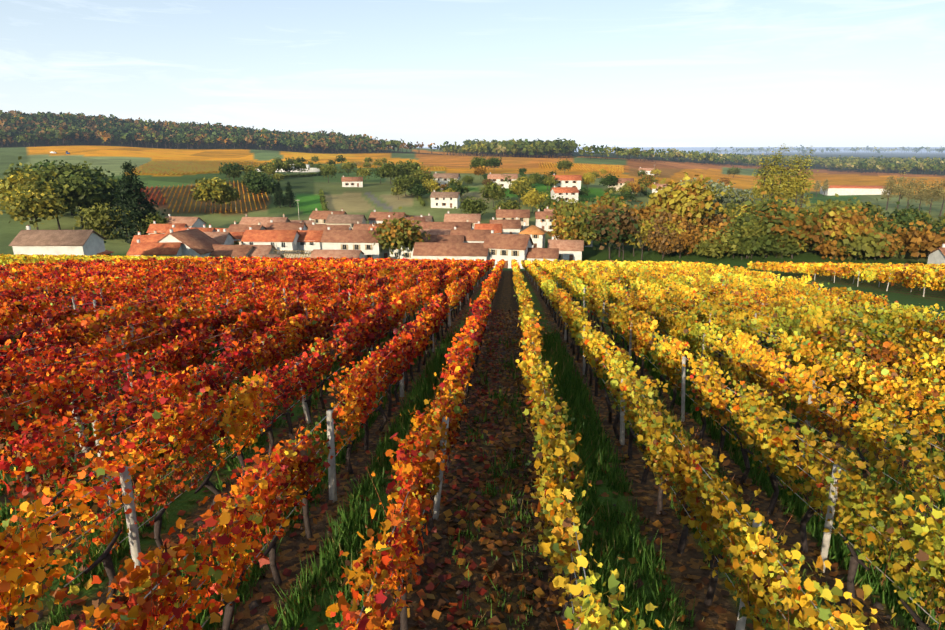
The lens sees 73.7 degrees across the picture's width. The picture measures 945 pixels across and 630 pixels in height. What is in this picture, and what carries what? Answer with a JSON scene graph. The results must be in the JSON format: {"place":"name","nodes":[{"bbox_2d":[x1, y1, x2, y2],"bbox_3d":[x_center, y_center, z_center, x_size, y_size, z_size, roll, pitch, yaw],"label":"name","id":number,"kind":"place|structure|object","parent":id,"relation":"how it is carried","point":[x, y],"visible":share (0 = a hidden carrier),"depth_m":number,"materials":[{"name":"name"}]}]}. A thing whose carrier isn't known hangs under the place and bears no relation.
{"place":"outdoors","nodes":[
{"label":"outdoors","id":0,"kind":"place"},
{"bbox_2d":[0,110,454,154],"bbox_3d":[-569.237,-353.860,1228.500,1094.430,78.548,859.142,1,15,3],"label":"forest ridge","id":1,"kind":"structure","parent":0,"point":[82,127],"materials":[{"name":"green plant"}]},
{"bbox_2d":[0,124,944,629],"bbox_3d":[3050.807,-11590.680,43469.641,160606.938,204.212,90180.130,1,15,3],"label":"ground","id":2,"kind":"structure","parent":0,"point":[370,196],"depth_m":14.58,"materials":[{"name":"brown soil"}]},
{"bbox_2d":[9,225,106,255],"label":"barn","id":3,"kind":"structure","parent":2,"relation":"on","point":[28,241],"depth_m":123.09,"materials":[{"name":"white stone"}]},
{"bbox_2d":[97,250,113,255],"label":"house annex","id":4,"kind":"object","parent":2,"relation":"on","point":[107,252],"visible":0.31,"depth_m":129.46,"materials":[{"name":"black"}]},
{"bbox_2d":[130,231,148,245],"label":"house","id":5,"kind":"structure","parent":2,"relation":"on","point":[143,238],"depth_m":177.11,"materials":[{"name":"orange tile"}]},
{"bbox_2d":[134,186,165,204],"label":"vineyard rows","id":6,"kind":"object","parent":2,"relation":"on","point":[155,196],"visible":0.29,"depth_m":312.63,"materials":[{"name":"orange plant"}]},
{"bbox_2d":[126,238,182,256],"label":"house","id":7,"kind":"structure","parent":2,"relation":"on","point":[159,249],"depth_m":152.77,"materials":[{"name":"orange tile"}]},
{"bbox_2d":[146,230,168,242],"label":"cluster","id":8,"kind":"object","parent":2,"relation":"on","point":[155,237],"visible":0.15,"depth_m":168.53,"materials":[{"name":"orange tile"}]},
{"bbox_2d":[146,221,187,234],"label":"house","id":9,"kind":"structure","parent":2,"relation":"on","point":[161,228],"depth_m":197.98,"materials":[{"name":"clear tile"}]},
{"bbox_2d":[165,213,206,227],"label":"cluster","id":10,"kind":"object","parent":2,"relation":"on","point":[197,222],"visible":0.12,"depth_m":212.06,"materials":[{"name":"tile"}]},
{"bbox_2d":[157,228,221,256],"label":"farmhouse","id":11,"kind":"structure","parent":2,"relation":"on","point":[196,242],"depth_m":157.07,"materials":[{"name":"brown tile"}]},
{"bbox_2d":[165,224,216,233],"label":"house","id":12,"kind":"structure","parent":2,"relation":"on","point":[176,229],"depth_m":186.54,"materials":[{"name":"clear tile"}]},
{"bbox_2d":[127,160,258,174],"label":"crop field","id":13,"kind":"structure","parent":2,"relation":"on","point":[160,167],"depth_m":530.47,"materials":[{"name":"orange plant"}]},
{"bbox_2d":[187,228,234,244],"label":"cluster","id":14,"kind":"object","parent":2,"relation":"on","point":[224,237],"visible":0.12,"depth_m":174.23,"materials":[{"name":"tile"}]},
{"bbox_2d":[200,224,227,231],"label":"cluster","id":15,"kind":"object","parent":2,"relation":"on","point":[204,226],"visible":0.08,"depth_m":197.70,"materials":[{"name":"brown tile"}]},
{"bbox_2d":[159,180,268,212],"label":"vineyard rows","id":16,"kind":"object","parent":2,"relation":"on","point":[210,202],"visible":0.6,"depth_m":302.16,"materials":[{"name":"orange plant"}]},
{"bbox_2d":[217,228,243,243],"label":"house","id":17,"kind":"structure","parent":2,"relation":"on","point":[237,236],"depth_m":182.03,"materials":[{"name":"brown tile"}]},
{"bbox_2d":[209,244,254,257],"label":"house","id":18,"kind":"structure","parent":2,"relation":"on","point":[233,251],"depth_m":158.51,"materials":[{"name":"brown tile"}]},
{"bbox_2d":[226,221,267,231],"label":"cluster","id":19,"kind":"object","parent":2,"relation":"on","point":[234,227],"visible":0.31,"depth_m":190.65,"materials":[{"name":"orange tile"}]},
{"bbox_2d":[239,241,276,256],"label":"house","id":20,"kind":"structure","parent":2,"relation":"on","point":[260,250],"depth_m":159.83,"materials":[{"name":"tile"}]},
{"bbox_2d":[239,214,290,226],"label":"house","id":21,"kind":"structure","parent":2,"relation":"on","point":[247,220],"depth_m":208.58,"materials":[{"name":"tile"}]},
{"bbox_2d":[241,226,299,253],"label":"red house","id":22,"kind":"structure","parent":2,"relation":"on","point":[282,239],"depth_m":174.85,"materials":[{"name":"clear tile"}]},
{"bbox_2d":[265,254,283,257],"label":"house","id":23,"kind":"structure","parent":2,"relation":"on","point":[274,255],"depth_m":135.40,"materials":[{"name":"brown tile"}]},
{"bbox_2d":[265,219,307,229],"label":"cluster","id":24,"kind":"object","parent":2,"relation":"on","point":[271,225],"visible":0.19,"depth_m":195.83,"materials":[{"name":"brown tile"}]},
{"bbox_2d":[258,164,322,171],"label":"cemetery walls","id":25,"kind":"structure","parent":2,"relation":"on","point":[313,169],"depth_m":526.57,"materials":[{"name":"white paint"}]},
{"bbox_2d":[270,250,311,257],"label":"stone wall","id":26,"kind":"structure","parent":2,"relation":"on","point":[293,255],"depth_m":161.75,"materials":[{"name":"beige stone"}]},
{"bbox_2d":[290,217,315,223],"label":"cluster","id":27,"kind":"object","parent":2,"relation":"on","point":[309,221],"visible":0.12,"depth_m":218.10,"materials":[{"name":"tile"}]},
{"bbox_2d":[297,227,323,253],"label":"red house","id":28,"kind":"structure","parent":2,"relation":"on","point":[309,240],"depth_m":178.62,"materials":[{"name":"clear stone"}]},
{"bbox_2d":[308,208,346,224],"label":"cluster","id":29,"kind":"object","parent":2,"relation":"on","point":[317,216],"visible":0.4,"depth_m":230.60,"materials":[{"name":"brown tile"}]},
{"bbox_2d":[308,222,351,229],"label":"house","id":30,"kind":"structure","parent":2,"relation":"on","point":[313,226],"depth_m":193.79,"materials":[{"name":"brown tile"}]},
{"bbox_2d":[310,249,363,258],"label":"roof","id":31,"kind":"structure","parent":2,"relation":"on","point":[316,253],"depth_m":158.19,"materials":[{"name":"brown tile"}]},
{"bbox_2d":[325,211,366,228],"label":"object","id":32,"kind":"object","parent":2,"relation":"on","point":[351,220],"visible":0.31,"depth_m":218.30,"materials":[{"name":"brown tile"}]},
{"bbox_2d":[320,226,382,258],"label":"house","id":33,"kind":"structure","parent":2,"relation":"on","point":[363,241],"depth_m":170.45,"materials":[{"name":"white tile"}]},
{"bbox_2d":[341,175,362,186],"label":"slope house","id":34,"kind":"structure","parent":2,"relation":"on","point":[352,181],"depth_m":374.91,"materials":[{"name":"white paint"}]},
{"bbox_2d":[352,221,378,229],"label":"house","id":35,"kind":"structure","parent":2,"relation":"on","point":[357,226],"depth_m":209.56,"materials":[{"name":"brown tile"}]},
{"bbox_2d":[368,209,406,223],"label":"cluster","id":36,"kind":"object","parent":2,"relation":"on","point":[376,217],"visible":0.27,"depth_m":226.61,"materials":[{"name":"brown tile"}]},
{"bbox_2d":[350,161,444,169],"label":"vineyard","id":37,"kind":"object","parent":2,"relation":"on","point":[358,163],"visible":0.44,"depth_m":619.53,"materials":[{"name":"orange plant"}]},
{"bbox_2d":[383,241,415,259],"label":"house","id":38,"kind":"structure","parent":2,"relation":"on","point":[407,253],"depth_m":174.73,"materials":[{"name":"white paint"}]},
{"bbox_2d":[385,214,425,223],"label":"house","id":39,"kind":"structure","parent":2,"relation":"on","point":[421,219],"depth_m":219.02,"materials":[{"name":"brown tile"}]},
{"bbox_2d":[407,213,433,221],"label":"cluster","id":40,"kind":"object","parent":2,"relation":"on","point":[428,218],"visible":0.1,"depth_m":232.81,"materials":[{"name":"brown tile"}]},
{"bbox_2d":[420,229,450,234],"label":"house","id":41,"kind":"structure","parent":2,"relation":"on","point":[439,231],"depth_m":191.44,"materials":[{"name":"tile"}]},
{"bbox_2d":[216,155,661,202],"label":"slope trees","id":42,"kind":"object","parent":2,"relation":"on","point":[230,170],"materials":[{"name":"green plant"}]},
{"bbox_2d":[411,218,471,228],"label":"house","id":43,"kind":"structure","parent":2,"relation":"on","point":[447,225],"depth_m":205.49,"materials":[{"name":"brown tile"}]},
{"bbox_2d":[422,235,463,242],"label":"house","id":44,"kind":"structure","parent":2,"relation":"on","point":[449,238],"depth_m":181.57,"materials":[{"name":"brown tile"}]},
{"bbox_2d":[430,190,460,207],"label":"house","id":45,"kind":"structure","parent":2,"relation":"on","point":[444,199],"depth_m":302.94,"materials":[{"name":"white paint"}]},
{"bbox_2d":[433,172,460,185],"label":"house","id":46,"kind":"structure","parent":2,"relation":"on","point":[442,178],"depth_m":378.53,"materials":[{"name":"brown tile"}]},
{"bbox_2d":[413,242,487,260],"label":"long barn","id":47,"kind":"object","parent":2,"relation":"on","point":[443,250],"visible":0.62,"depth_m":158.22,"materials":[{"name":"brown tile"}]},
{"bbox_2d":[4,320,906,629],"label":"soil clods","id":48,"kind":"object","parent":2,"relation":"on","point":[458,592],"visible":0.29,"depth_m":7.71,"materials":[{"name":"brown soil"}]},
{"bbox_2d":[444,211,480,228],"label":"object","id":49,"kind":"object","parent":2,"relation":"on","point":[473,219],"visible":0.31,"depth_m":220.56,"materials":[{"name":"tile"}]},
{"bbox_2d":[2,262,925,629],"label":"vineyard posts","id":50,"kind":"object","parent":2,"relation":"on","point":[134,540],"visible":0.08,"depth_m":8.35,"materials":[{"name":"grey wood"}]},
{"bbox_2d":[0,254,944,629],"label":"vine","id":51,"kind":"object","parent":50,"relation":"attached to","point":[184,284],"depth_m":9.32,"materials":[{"name":"orange plant"}]},
{"bbox_2d":[450,226,490,242],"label":"house","id":52,"kind":"structure","parent":2,"relation":"on","point":[474,236],"depth_m":184.39,"materials":[{"name":"brown tile"}]},
{"bbox_2d":[0,324,944,629],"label":"grass","id":53,"kind":"structure","parent":2,"relation":"on","point":[622,536],"depth_m":8.36,"materials":[{"name":"green plant"}]},
{"bbox_2d":[0,309,944,629],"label":"fallen leaves","id":54,"kind":"object","parent":2,"relation":"on","point":[496,577],"visible":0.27,"depth_m":8.05,"materials":[{"name":"brown plant"}]},
{"bbox_2d":[0,143,944,259],"bbox_3d":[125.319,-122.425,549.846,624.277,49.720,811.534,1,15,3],"label":"village trees","id":55,"kind":"object","parent":2,"relation":"on","point":[47,189],"materials":[{"name":"green plant"}]},
{"bbox_2d":[474,220,501,233],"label":"house","id":56,"kind":"structure","parent":2,"relation":"on","point":[496,228],"depth_m":197.91,"materials":[{"name":"orange tile"}]},
{"bbox_2d":[487,172,517,187],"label":"house","id":57,"kind":"structure","parent":2,"relation":"on","point":[497,178],"depth_m":370.98,"materials":[{"name":"tile"}]},
{"bbox_2d":[489,217,520,233],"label":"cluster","id":58,"kind":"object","parent":2,"relation":"on","point":[511,226],"visible":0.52,"depth_m":218.35,"materials":[{"name":"brown tile"}]},
{"bbox_2d":[483,229,533,268],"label":"white house","id":59,"kind":"structure","parent":2,"relation":"on","point":[507,248],"depth_m":158.51,"materials":[{"name":"white paint"}]},
{"bbox_2d":[496,207,529,230],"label":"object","id":60,"kind":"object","parent":2,"relation":"on","point":[512,214],"visible":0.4,"depth_m":234.96,"materials":[{"name":"brown tile"}]},
{"bbox_2d":[463,137,577,158],"bbox_3d":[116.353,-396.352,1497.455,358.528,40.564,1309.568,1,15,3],"label":"woods","id":61,"kind":"object","parent":2,"relation":"on","point":[553,145],"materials":[{"name":"green plant"}]},
{"bbox_2d":[518,221,546,247],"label":"house","id":62,"kind":"structure","parent":2,"relation":"on","point":[536,233],"depth_m":192.20,"materials":[{"name":"white tile"}]},
{"bbox_2d":[526,248,558,262],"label":"house","id":63,"kind":"structure","parent":2,"relation":"on","point":[541,254],"depth_m":158.30,"materials":[{"name":"brown tile"}]},
{"bbox_2d":[535,209,555,230],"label":"house","id":64,"kind":"structure","parent":2,"relation":"on","point":[540,216],"depth_m":234.28,"materials":[{"name":"white tile"}]},
{"bbox_2d":[241,168,860,210],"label":"hedges","id":65,"kind":"object","parent":2,"relation":"on","point":[324,204],"visible":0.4,"depth_m":366.84,"materials":[{"name":"green plant"}]},
{"bbox_2d":[550,185,579,202],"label":"slope house","id":66,"kind":"structure","parent":2,"relation":"on","point":[566,193],"depth_m":317.10,"materials":[{"name":"white paint"}]},
{"bbox_2d":[547,236,583,260],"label":"house","id":67,"kind":"structure","parent":2,"relation":"on","point":[570,250],"depth_m":172.35,"materials":[{"name":"tile"}]},
{"bbox_2d":[552,173,581,190],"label":"house","id":68,"kind":"structure","parent":2,"relation":"on","point":[570,180],"depth_m":356.91,"materials":[{"name":"white paint"}]},
{"bbox_2d":[539,162,624,172],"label":"vineyard","id":69,"kind":"object","parent":2,"relation":"on","point":[621,167],"visible":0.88,"depth_m":616.63,"materials":[{"name":"orange plant"}]},
{"bbox_2d":[608,178,633,190],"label":"house","id":70,"kind":"structure","parent":2,"relation":"on","point":[621,183],"depth_m":362.51,"materials":[{"name":"white tile"}]},
{"bbox_2d":[639,167,654,174],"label":"slope house","id":71,"kind":"structure","parent":2,"relation":"on","point":[647,170],"depth_m":599.02,"materials":[{"name":"tile"}]},
{"bbox_2d":[652,182,666,192],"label":"slope house","id":72,"kind":"structure","parent":2,"relation":"on","point":[657,185],"depth_m":368.94,"materials":[{"name":"tile"}]},
{"bbox_2d":[439,141,944,175],"bbox_3d":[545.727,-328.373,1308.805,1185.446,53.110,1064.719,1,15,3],"label":"woods","id":73,"kind":"object","parent":2,"relation":"on","point":[899,163],"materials":[{"name":"green plant"}]},
{"bbox_2d":[547,172,944,260],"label":"tree grove","id":74,"kind":"object","parent":2,"relation":"on","point":[775,224],"depth_m":176.23,"materials":[{"name":"plant"}]},
{"bbox_2d":[613,144,944,156],"bbox_3d":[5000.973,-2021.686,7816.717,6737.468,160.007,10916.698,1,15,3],"label":"hills","id":75,"kind":"structure","parent":2,"relation":"on","point":[802,149],"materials":[{"name":"blue"}]},
{"bbox_2d":[926,243,944,264],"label":"house","id":76,"kind":"structure","parent":2,"relation":"on","point":[936,256],"depth_m":142.21,"materials":[{"name":"white paint"}]},
{"bbox_2d":[0,293,944,629],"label":"vine wires","id":77,"kind":"object","parent":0,"point":[430,491],"visible":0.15,"depth_m":7.34,"materials":[{"name":"grey metal"}]},
{"bbox_2d":[0,0,944,146],"label":"sky","id":78,"kind":"structure","parent":0,"point":[611,73],"materials":[{"name":"white"}]},
{"bbox_2d":[465,294,820,629],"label":"vine grow tubes","id":79,"kind":"object","parent":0,"point":[607,307],"visible":0.04,"depth_m":12.84},
{"bbox_2d":[820,185,890,195],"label":"warehouse","id":80,"kind":"structure","parent":0,"point":[850,190],"depth_m":631.16,"materials":[{"name":"white metal"}]}
]}

